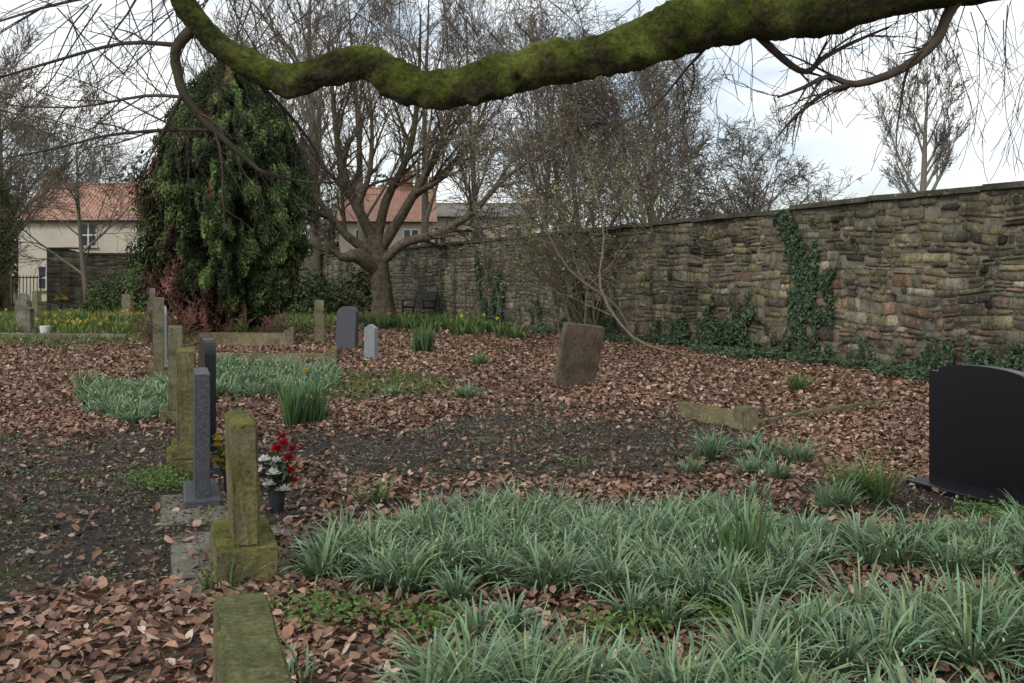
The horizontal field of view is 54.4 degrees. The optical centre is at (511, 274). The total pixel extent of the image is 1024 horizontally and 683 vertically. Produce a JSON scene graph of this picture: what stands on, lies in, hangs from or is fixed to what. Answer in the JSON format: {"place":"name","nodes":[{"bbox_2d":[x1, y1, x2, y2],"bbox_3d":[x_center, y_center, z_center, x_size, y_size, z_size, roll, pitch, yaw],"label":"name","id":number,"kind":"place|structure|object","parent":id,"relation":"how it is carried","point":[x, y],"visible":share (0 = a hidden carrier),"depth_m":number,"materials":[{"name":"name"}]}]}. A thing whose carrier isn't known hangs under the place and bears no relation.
{"place":"outdoors","nodes":[
{"label":"outdoors","id":0,"kind":"place"},
{"bbox_2d":[0,289,1023,682],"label":"ground","id":1,"kind":"structure","parent":0,"point":[54,553],"depth_m":7.50,"materials":[{"name":"soil"}]},
{"bbox_2d":[0,165,22,291],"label":"ivy clad tree","id":2,"kind":"object","parent":1,"relation":"on","point":[4,245],"visible":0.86,"depth_m":42.33,"materials":[{"name":"green plant"}]},
{"bbox_2d":[3,156,22,292],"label":"distant evergreen tree","id":3,"kind":"object","parent":1,"relation":"on","point":[15,269],"visible":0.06,"depth_m":89.92,"materials":[{"name":"green plant"}]},
{"bbox_2d":[0,275,42,307],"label":"iron railings","id":4,"kind":"object","parent":1,"relation":"on","point":[26,277],"visible":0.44,"depth_m":45.48,"materials":[{"name":"black metal"}]},
{"bbox_2d":[12,306,37,332],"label":"headstone","id":5,"kind":"object","parent":1,"relation":"on","point":[24,315],"visible":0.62,"depth_m":26.89,"materials":[{"name":"stone"}]},
{"bbox_2d":[32,291,41,324],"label":"headstone","id":6,"kind":"object","parent":1,"relation":"on","point":[37,301],"visible":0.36,"depth_m":30.79,"materials":[{"name":"stone"}]},
{"bbox_2d":[0,10,91,241],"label":"bare garden tree","id":7,"kind":"object","parent":1,"relation":"on","point":[29,45],"visible":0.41,"depth_m":50.83,"materials":[{"name":"brown plant"}]},
{"bbox_2d":[0,333,128,338],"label":"grave kerb","id":8,"kind":"structure","parent":1,"relation":"on","point":[50,335],"depth_m":24.85,"materials":[{"name":"stone"}]},
{"bbox_2d":[0,51,144,309],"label":"bare garden tree","id":9,"kind":"object","parent":1,"relation":"on","point":[6,300],"visible":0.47,"depth_m":44.24,"materials":[{"name":"brown plant"}]},
{"bbox_2d":[0,51,154,309],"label":"bare garden tree","id":10,"kind":"object","parent":1,"relation":"on","point":[76,185],"visible":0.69,"depth_m":41.84,"materials":[{"name":"brown plant"}]},
{"bbox_2d":[17,167,148,300],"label":"cream cottage","id":11,"kind":"structure","parent":1,"relation":"on","point":[48,233],"depth_m":59.50,"materials":[{"name":"beige paint"}]},
{"bbox_2d":[0,307,168,333],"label":"daffodil bed","id":12,"kind":"object","parent":1,"relation":"on","point":[47,316],"visible":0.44,"depth_m":29.86,"materials":[{"name":"green plant"}]},
{"bbox_2d":[47,249,142,308],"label":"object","id":13,"kind":"object","parent":1,"relation":"on","point":[76,289],"visible":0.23,"depth_m":46.16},
{"bbox_2d":[47,250,148,308],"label":"facing stones","id":14,"kind":"object","parent":13,"relation":"attached to","point":[90,263],"visible":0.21,"depth_m":46.14,"materials":[{"name":"grey stone"}]},
{"bbox_2d":[79,270,144,312],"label":"laurel bush","id":15,"kind":"object","parent":1,"relation":"on","point":[103,294],"visible":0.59,"depth_m":41.31,"materials":[{"name":"green plant"}]},
{"bbox_2d":[105,243,153,312],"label":"holly bush","id":16,"kind":"object","parent":1,"relation":"on","point":[123,280],"visible":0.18,"depth_m":39.94,"materials":[{"name":"green plant"}]},
{"bbox_2d":[114,471,190,492],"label":"cow parsley plant","id":17,"kind":"object","parent":1,"relation":"on","point":[153,483],"visible":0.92,"depth_m":7.37,"materials":[{"name":"green plant"}]},
{"bbox_2d":[112,464,192,485],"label":"cow parsley plant","id":18,"kind":"object","parent":1,"relation":"on","point":[155,472],"visible":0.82,"depth_m":7.68,"materials":[{"name":"green plant"}]},
{"bbox_2d":[147,297,167,380],"bbox_3d":[-5.500,1.002,15.500,0.326,1.276,0.866,0,0,-19],"label":"headstone","id":19,"kind":"object","parent":1,"relation":"on","point":[158,335],"visible":0.73,"depth_m":15.17,"materials":[{"name":"stone"}]},
{"bbox_2d":[160,325,182,424],"bbox_3d":[-3.720,1.104,11.000,0.316,1.056,0.766,0,0,-19],"label":"headstone","id":20,"kind":"object","parent":1,"relation":"on","point":[175,342],"visible":0.61,"depth_m":10.71,"materials":[{"name":"stone"}]},
{"bbox_2d":[166,347,195,476],"bbox_3d":[-2.720,1.138,8.300,0.306,1.026,0.766,0,0,-19],"label":"headstone","id":21,"kind":"object","parent":1,"relation":"on","point":[179,452],"visible":0.63,"depth_m":8.01,"materials":[{"name":"stone"}]},
{"bbox_2d":[160,491,227,525],"bbox_3d":[-2.120,1.600,6.750,0.505,0.056,0.906,0,0,-19],"label":"grave foundation","id":22,"kind":"object","parent":1,"relation":"on","point":[177,516],"visible":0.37,"depth_m":6.58,"materials":[{"name":"stone"}]},
{"bbox_2d":[212,433,226,492],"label":"yellow flowers","id":23,"kind":"object","parent":22,"relation":"on","point":[220,459],"visible":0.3,"depth_m":6.90,"materials":[{"name":"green plant"}]},
{"bbox_2d":[183,367,220,507],"bbox_3d":[-2.200,1.149,7.050,0.240,0.930,0.690,0,0,-19],"label":"headstone","id":24,"kind":"object","parent":1,"relation":"on","point":[201,489],"visible":0.88,"depth_m":6.79,"materials":[{"name":"grey stone"}]},
{"bbox_2d":[66,351,345,425],"bbox_3d":[-4.363,1.457,13.957,4.068,0.378,6.956,0,0,0],"label":"snowdrop carpet","id":25,"kind":"object","parent":1,"relation":"on","point":[109,404],"visible":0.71,"depth_m":13.42,"materials":[{"name":"green plant"}]},
{"bbox_2d":[198,337,217,452],"bbox_3d":[-2.850,1.112,9.300,0.240,1.050,0.640,0,0,-24],"label":"headstone","id":26,"kind":"object","parent":1,"relation":"on","point":[206,352],"visible":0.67,"depth_m":9.08,"materials":[{"name":"black stone"}]},
{"bbox_2d":[120,279,296,346],"bbox_3d":[-6.803,0.856,22.403,3.828,1.506,1.678,0,0,-37],"label":"rose shrub","id":27,"kind":"object","parent":1,"relation":"on","point":[149,326],"visible":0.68,"depth_m":21.81,"materials":[{"name":"brown plant"}]},
{"bbox_2d":[121,61,322,335],"bbox_3d":[-7.444,-2.135,26.013,5.045,7.719,4.884,0,0,0],"label":"columnar yew tree","id":28,"kind":"object","parent":1,"relation":"on","point":[239,268],"visible":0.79,"depth_m":24.64,"materials":[{"name":"green plant"}]},
{"bbox_2d":[186,553,262,590],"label":"bluebell clump","id":29,"kind":"object","parent":1,"relation":"on","point":[206,582],"visible":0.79,"depth_m":4.99,"materials":[{"name":"green plant"}]},
{"bbox_2d":[181,7,303,210],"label":"bare ash tree","id":30,"kind":"object","parent":1,"relation":"on","point":[208,63],"visible":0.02,"depth_m":58.13,"materials":[{"name":"brown plant"}]},
{"bbox_2d":[213,592,292,682],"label":"kerb","id":31,"kind":"object","parent":1,"relation":"on","point":[247,646],"visible":1,"depth_m":2.18,"materials":[{"name":"stone"}]},
{"bbox_2d":[171,410,338,602],"bbox_3d":[-1.472,1.207,5.608,0.854,0.857,1.304,0,0,-19],"label":"headstone","id":32,"kind":"object","parent":1,"relation":"on","point":[243,531],"visible":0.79,"depth_m":5.16,"materials":[{"name":"stone"}]},
{"bbox_2d":[198,327,324,346],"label":"grave kerb","id":33,"kind":"structure","parent":1,"relation":"on","point":[287,337],"depth_m":22.12,"materials":[{"name":"stone"}]},
{"bbox_2d":[0,307,526,371],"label":"daffodil flowers","id":34,"kind":"object","parent":1,"relation":"on","point":[175,317],"visible":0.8,"depth_m":28.09,"materials":[{"name":"yellow plant"}]},
{"bbox_2d":[216,346,337,362],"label":"grave kerb","id":35,"kind":"structure","parent":1,"relation":"on","point":[332,353],"depth_m":18.18,"materials":[{"name":"stone"}]},
{"bbox_2d":[258,433,298,513],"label":"red white artificial flowers","id":36,"kind":"object","parent":1,"relation":"on","point":[278,473],"visible":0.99,"depth_m":6.56,"materials":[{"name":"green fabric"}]},
{"bbox_2d":[207,0,358,158],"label":"bare ash tree","id":37,"kind":"object","parent":1,"relation":"on","point":[244,34],"visible":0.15,"depth_m":56.90,"materials":[{"name":"brown plant"}]},
{"bbox_2d":[275,374,320,427],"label":"daffodil clump","id":38,"kind":"object","parent":1,"relation":"on","point":[293,405],"visible":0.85,"depth_m":10.51,"materials":[{"name":"green plant"}]},
{"bbox_2d":[279,637,320,682],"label":"snowdrop clump","id":39,"kind":"object","parent":1,"relation":"on","point":[291,664],"visible":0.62,"depth_m":3.90,"materials":[{"name":"green plant"}]},
{"bbox_2d":[274,263,346,315],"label":"laurel bush","id":40,"kind":"object","parent":1,"relation":"on","point":[310,289],"visible":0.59,"depth_m":39.19,"materials":[{"name":"green plant"}]},
{"bbox_2d":[290,375,336,423],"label":"daffodil clump","id":41,"kind":"object","parent":1,"relation":"on","point":[317,410],"visible":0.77,"depth_m":10.74,"materials":[{"name":"green plant"}]},
{"bbox_2d":[300,254,331,296],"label":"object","id":42,"kind":"object","parent":1,"relation":"on","point":[323,270],"visible":0.01,"depth_m":47.94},
{"bbox_2d":[299,254,330,302],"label":"facing stones","id":43,"kind":"object","parent":42,"relation":"attached to","point":[324,263],"visible":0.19,"depth_m":49.63,"materials":[{"name":"grey stone"}]},
{"bbox_2d":[311,300,327,340],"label":"headstone","id":44,"kind":"object","parent":1,"relation":"on","point":[318,313],"visible":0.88,"depth_m":23.71,"materials":[{"name":"stone"}]},
{"bbox_2d":[213,0,434,300],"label":"bare lime tree","id":45,"kind":"object","parent":1,"relation":"on","point":[316,259],"visible":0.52,"depth_m":49.16,"materials":[{"name":"brown plant"}]},
{"bbox_2d":[270,584,409,634],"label":"cow parsley plant","id":46,"kind":"object","parent":1,"relation":"on","point":[320,609],"visible":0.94,"depth_m":4.54,"materials":[{"name":"green plant"}]},
{"bbox_2d":[299,172,391,254],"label":"distant evergreen tree","id":47,"kind":"object","parent":1,"relation":"on","point":[335,235],"visible":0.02,"depth_m":91.12,"materials":[{"name":"green plant"}]},
{"bbox_2d":[331,306,362,349],"bbox_3d":[-3.500,1.144,21.100,0.640,0.931,0.270,0,0,30],"label":"headstone","id":48,"kind":"object","parent":1,"relation":"on","point":[347,327],"visible":0.89,"depth_m":21.04,"materials":[{"name":"grey stone"}]},
{"bbox_2d":[332,263,372,312],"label":"laurel bush","id":49,"kind":"object","parent":1,"relation":"on","point":[362,278],"visible":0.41,"depth_m":41.33,"materials":[{"name":"green plant"}]},
{"bbox_2d":[337,470,400,505],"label":"bluebell clump","id":50,"kind":"object","parent":1,"relation":"on","point":[378,494],"visible":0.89,"depth_m":6.82,"materials":[{"name":"green plant"}]},
{"bbox_2d":[361,324,378,359],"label":"headstone","id":51,"kind":"object","parent":1,"relation":"on","point":[370,340],"visible":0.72,"depth_m":18.74,"materials":[{"name":"stone"}]},
{"bbox_2d":[282,0,483,242],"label":"bare lime tree","id":52,"kind":"object","parent":1,"relation":"on","point":[361,236],"visible":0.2,"depth_m":53.89,"materials":[{"name":"brown plant"}]},
{"bbox_2d":[339,223,434,252],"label":"walls","id":53,"kind":"structure","parent":1,"relation":"on","point":[346,246],"depth_m":63.02,"materials":[{"name":"paint"}]},
{"bbox_2d":[337,189,436,221],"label":"roof slope","id":54,"kind":"structure","parent":53,"relation":"on","point":[398,200],"depth_m":64.09,"materials":[{"name":"red tile"}]},
{"bbox_2d":[401,291,438,316],"bbox_3d":[-3.245,1.094,35.046,0.704,0.990,1.308,0,0,-40],"label":"park bench","id":55,"kind":"object","parent":1,"relation":"on","point":[431,297],"visible":0.86,"depth_m":35.05,"materials":[{"name":"black metal"}]},
{"bbox_2d":[416,322,437,351],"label":"daffodil clump","id":56,"kind":"object","parent":1,"relation":"on","point":[425,338],"visible":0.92,"depth_m":20.23,"materials":[{"name":"green plant"}]},
{"bbox_2d":[356,590,526,648],"bbox_3d":[-0.382,1.522,4.400,0.679,0.115,0.667,0,0,-33],"label":"cow parsley plant","id":57,"kind":"object","parent":1,"relation":"on","point":[434,624],"visible":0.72,"depth_m":4.37,"materials":[{"name":"green plant"}]},
{"bbox_2d":[359,309,527,339],"bbox_3d":[-2.110,1.312,28.455,3.074,0.630,10.039,0,0,-27],"label":"daffodil border","id":58,"kind":"object","parent":1,"relation":"on","point":[461,324],"visible":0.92,"depth_m":27.74,"materials":[{"name":"green plant"}]},
{"bbox_2d":[335,0,560,244],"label":"bare ash tree","id":59,"kind":"object","parent":1,"relation":"on","point":[427,205],"visible":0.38,"depth_m":52.50,"materials":[{"name":"brown plant"}]},
{"bbox_2d":[5,149,892,282],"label":"distant trees","id":60,"kind":"object","parent":1,"relation":"on","point":[322,185],"visible":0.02,"depth_m":112.48,"materials":[{"name":"brown plant"}]},
{"bbox_2d":[280,0,640,318],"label":"old spreading tree","id":61,"kind":"object","parent":1,"relation":"on","point":[373,257],"visible":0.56,"depth_m":34.63,"materials":[{"name":"brown plant"}]},
{"bbox_2d":[415,0,513,239],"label":"bare ash tree","id":62,"kind":"object","parent":1,"relation":"on","point":[451,21],"visible":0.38,"depth_m":50.20,"materials":[{"name":"brown plant"}]},
{"bbox_2d":[0,310,968,576],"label":"grass","id":63,"kind":"structure","parent":1,"relation":"on","point":[136,334],"depth_m":23.49,"materials":[{"name":"green plant"}]},
{"bbox_2d":[435,218,534,241],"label":"walls","id":64,"kind":"structure","parent":1,"relation":"on","point":[441,222],"depth_m":68.50,"materials":[{"name":"stone"}]},
{"bbox_2d":[437,205,536,216],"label":"roof slope","id":65,"kind":"structure","parent":64,"relation":"on","point":[443,210],"depth_m":69.91,"materials":[{"name":"grey tile"}]},
{"bbox_2d":[0,334,996,682],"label":"ground weeds","id":66,"kind":"object","parent":1,"relation":"on","point":[530,436],"visible":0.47,"depth_m":8.29,"materials":[{"name":"green plant"}]},
{"bbox_2d":[0,394,1019,682],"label":"leaf fragments","id":67,"kind":"object","parent":1,"relation":"on","point":[374,442],"visible":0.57,"depth_m":8.18,"materials":[{"name":"brown plant"}]},
{"bbox_2d":[0,311,1023,682],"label":"fallen leaves","id":68,"kind":"object","parent":1,"relation":"on","point":[44,671],"depth_m":8.47,"materials":[{"name":"brown plant"}]},
{"bbox_2d":[0,0,1023,255],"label":"overhanging beech tree","id":69,"kind":"object","parent":1,"relation":"on","point":[672,30],"visible":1,"depth_m":4.57,"materials":[{"name":"green plant"}]},
{"bbox_2d":[82,353,1023,682],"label":"snowdrop","id":70,"kind":"object","parent":1,"relation":"on","point":[675,563],"depth_m":4.79,"materials":[{"name":"green plant"}]},
{"bbox_2d":[403,85,727,353],"bbox_3d":[0.920,-1.606,22.619,6.281,6.456,7.752,0,0,-33],"label":"elder shrub","id":71,"kind":"object","parent":1,"relation":"on","point":[571,248],"visible":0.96,"depth_m":22.65,"materials":[{"name":"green plant"}]},
{"bbox_2d":[498,0,637,232],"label":"bare thorn tree","id":72,"kind":"object","parent":1,"relation":"on","point":[528,29],"visible":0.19,"depth_m":45.60,"materials":[{"name":"brown plant"}]},
{"bbox_2d":[552,322,604,387],"bbox_3d":[0.947,1.220,14.250,0.628,1.028,0.128,8,6,-23],"label":"headstone","id":73,"kind":"object","parent":1,"relation":"on","point":[579,352],"visible":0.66,"depth_m":14.17,"materials":[{"name":"brown stone"}]},
{"bbox_2d":[416,0,742,238],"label":"bare thorn tree","id":74,"kind":"object","parent":1,"relation":"on","point":[569,94],"visible":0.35,"depth_m":36.51,"materials":[{"name":"brown plant"}]},
{"bbox_2d":[502,599,692,650],"bbox_3d":[0.382,1.525,4.363,0.851,0.109,0.603,0,0,0],"label":"cow parsley plant","id":75,"kind":"object","parent":1,"relation":"on","point":[595,619],"visible":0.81,"depth_m":4.33,"materials":[{"name":"green plant"}]},
{"bbox_2d":[495,16,755,229],"bbox_3d":[4.029,-3.904,35.626,9.429,11.290,10.191,0,0,0],"label":"bare thorn tree","id":76,"kind":"object","parent":1,"relation":"on","point":[674,208],"visible":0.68,"depth_m":35.06,"materials":[{"name":"brown plant"}]},
{"bbox_2d":[440,225,816,355],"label":"ivy stems","id":77,"kind":"object","parent":1,"relation":"on","point":[785,332],"visible":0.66,"depth_m":22.94,"materials":[{"name":"green plant"}]},
{"bbox_2d":[581,0,713,222],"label":"bare thorn tree","id":78,"kind":"object","parent":1,"relation":"on","point":[642,98],"visible":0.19,"depth_m":47.20,"materials":[{"name":"brown plant"}]},
{"bbox_2d":[332,187,1023,370],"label":"stone wall","id":79,"kind":"structure","parent":1,"relation":"on","point":[932,212],"depth_m":17.55,"materials":[{"name":"stone"}]},
{"bbox_2d":[326,181,1023,255],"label":"coping","id":80,"kind":"object","parent":79,"relation":"on","point":[964,190],"visible":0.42,"depth_m":18.12,"materials":[{"name":"stone"}]},
{"bbox_2d":[327,188,1023,370],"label":"facing stones","id":81,"kind":"object","parent":79,"relation":"attached to","point":[972,312],"visible":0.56,"depth_m":17.79,"materials":[{"name":"stone"}]},
{"bbox_2d":[671,453,709,473],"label":"snowdrop clump","id":82,"kind":"object","parent":1,"relation":"on","point":[691,467],"visible":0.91,"depth_m":8.00,"materials":[{"name":"green plant"}]},
{"bbox_2d":[614,592,772,644],"bbox_3d":[0.876,1.534,4.493,0.763,0.110,0.583,0,0,-23],"label":"cow parsley plant","id":83,"kind":"object","parent":1,"relation":"on","point":[716,608],"visible":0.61,"depth_m":4.49,"materials":[{"name":"green plant"}]},
{"bbox_2d":[470,319,938,381],"bbox_3d":[3.387,1.522,21.242,1.297,0.251,24.081,0,0,-25],"label":"ground ivy","id":84,"kind":"object","parent":1,"relation":"on","point":[904,370],"visible":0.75,"depth_m":18.73,"materials":[{"name":"green plant"}]},
{"bbox_2d":[685,416,742,459],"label":"snowdrop clump","id":85,"kind":"object","parent":1,"relation":"on","point":[712,450],"visible":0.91,"depth_m":8.58,"materials":[{"name":"green plant"}]},
{"bbox_2d":[677,401,758,430],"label":"grave kerb","id":86,"kind":"structure","parent":1,"relation":"on","point":[741,417],"depth_m":10.51,"materials":[{"name":"stone"}]},
{"bbox_2d":[432,210,1023,372],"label":"wall ivy","id":87,"kind":"object","parent":1,"relation":"on","point":[800,293],"depth_m":18.60,"materials":[{"name":"green plant"}]},
{"bbox_2d":[690,489,778,574],"bbox_3d":[1.223,1.360,5.329,0.481,0.484,0.277,0,0,-28],"label":"daffodil clump","id":88,"kind":"object","parent":1,"relation":"on","point":[726,536],"visible":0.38,"depth_m":5.25,"materials":[{"name":"green plant"}]},
{"bbox_2d":[701,488,793,572],"bbox_3d":[1.242,1.344,5.147,0.470,0.507,0.571,0,0,0],"label":"daffodil clump","id":89,"kind":"object","parent":1,"relation":"on","point":[745,538],"visible":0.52,"depth_m":5.13,"materials":[{"name":"green plant"}]},
{"bbox_2d":[729,426,767,450],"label":"snowdrop clump","id":90,"kind":"object","parent":1,"relation":"on","point":[749,445],"visible":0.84,"depth_m":9.13,"materials":[{"name":"green plant"}]},
{"bbox_2d":[725,448,774,476],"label":"snowdrop clump","id":91,"kind":"object","parent":1,"relation":"on","point":[751,462],"visible":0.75,"depth_m":7.91,"materials":[{"name":"green plant"}]},
{"bbox_2d":[725,474,778,503],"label":"snowdrop clump","id":92,"kind":"object","parent":1,"relation":"on","point":[753,488],"visible":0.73,"depth_m":6.96,"materials":[{"name":"green plant"}]},
{"bbox_2d":[746,383,786,559],"bbox_3d":[1.340,1.088,5.330,0.188,1.025,0.386,0,0,0],"label":"sapling","id":93,"kind":"object","parent":1,"relation":"on","point":[776,469],"visible":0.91,"depth_m":5.26,"materials":[{"name":"brown plant"}]},
{"bbox_2d":[749,431,790,460],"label":"snowdrop clump","id":94,"kind":"object","parent":1,"relation":"on","point":[764,451],"visible":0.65,"depth_m":8.59,"materials":[{"name":"green plant"}]},
{"bbox_2d":[678,90,868,217],"bbox_3d":[9.903,-2.679,39.876,7.444,8.857,6.948,0,0,-24],"label":"bare apple tree","id":95,"kind":"object","parent":1,"relation":"on","point":[753,193],"visible":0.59,"depth_m":39.06,"materials":[{"name":"brown plant"}]},
{"bbox_2d":[751,451,806,482],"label":"snowdrop clump","id":96,"kind":"object","parent":1,"relation":"on","point":[773,468],"visible":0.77,"depth_m":7.70,"materials":[{"name":"green plant"}]},
{"bbox_2d":[767,428,831,463],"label":"snowdrop clump","id":97,"kind":"object","parent":1,"relation":"on","point":[804,453],"visible":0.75,"depth_m":8.40,"materials":[{"name":"green plant"}]},
{"bbox_2d":[783,370,818,390],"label":"bluebell clump","id":98,"kind":"object","parent":1,"relation":"on","point":[800,383],"visible":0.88,"depth_m":13.48,"materials":[{"name":"green plant"}]},
{"bbox_2d":[796,471,868,512],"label":"snowdrop clump","id":99,"kind":"object","parent":1,"relation":"on","point":[842,501],"visible":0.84,"depth_m":6.61,"materials":[{"name":"green plant"}]},
{"bbox_2d":[759,397,909,425],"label":"grave kerb","id":100,"kind":"structure","parent":1,"relation":"on","point":[821,410],"depth_m":11.54,"materials":[{"name":"stone"}]},
{"bbox_2d":[810,447,894,500],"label":"bluebell clump","id":101,"kind":"object","parent":1,"relation":"on","point":[845,473],"visible":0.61,"depth_m":7.00,"materials":[{"name":"green plant"}]},
{"bbox_2d":[830,449,924,503],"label":"bluebell clump","id":102,"kind":"object","parent":1,"relation":"on","point":[879,495],"visible":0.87,"depth_m":6.87,"materials":[{"name":"green plant"}]},
{"bbox_2d":[855,9,977,192],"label":"bare oak tree","id":103,"kind":"object","parent":1,"relation":"on","point":[942,151],"visible":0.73,"depth_m":74.89,"materials":[{"name":"grey plant"}]},
{"bbox_2d":[906,365,1023,511],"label":"headstone","id":104,"kind":"object","parent":1,"relation":"on","point":[976,432],"visible":0.98,"depth_m":7.08,"materials":[{"name":"black stone"}]},
{"bbox_2d":[923,495,1023,521],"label":"cow parsley plant","id":105,"kind":"object","parent":1,"relation":"on","point":[985,508],"visible":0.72,"depth_m":6.50,"materials":[{"name":"green plant"}]},
{"bbox_2d":[0,0,1023,274],"label":"sky","id":106,"kind":"structure","parent":0,"point":[854,146],"materials":[{"name":"white"}]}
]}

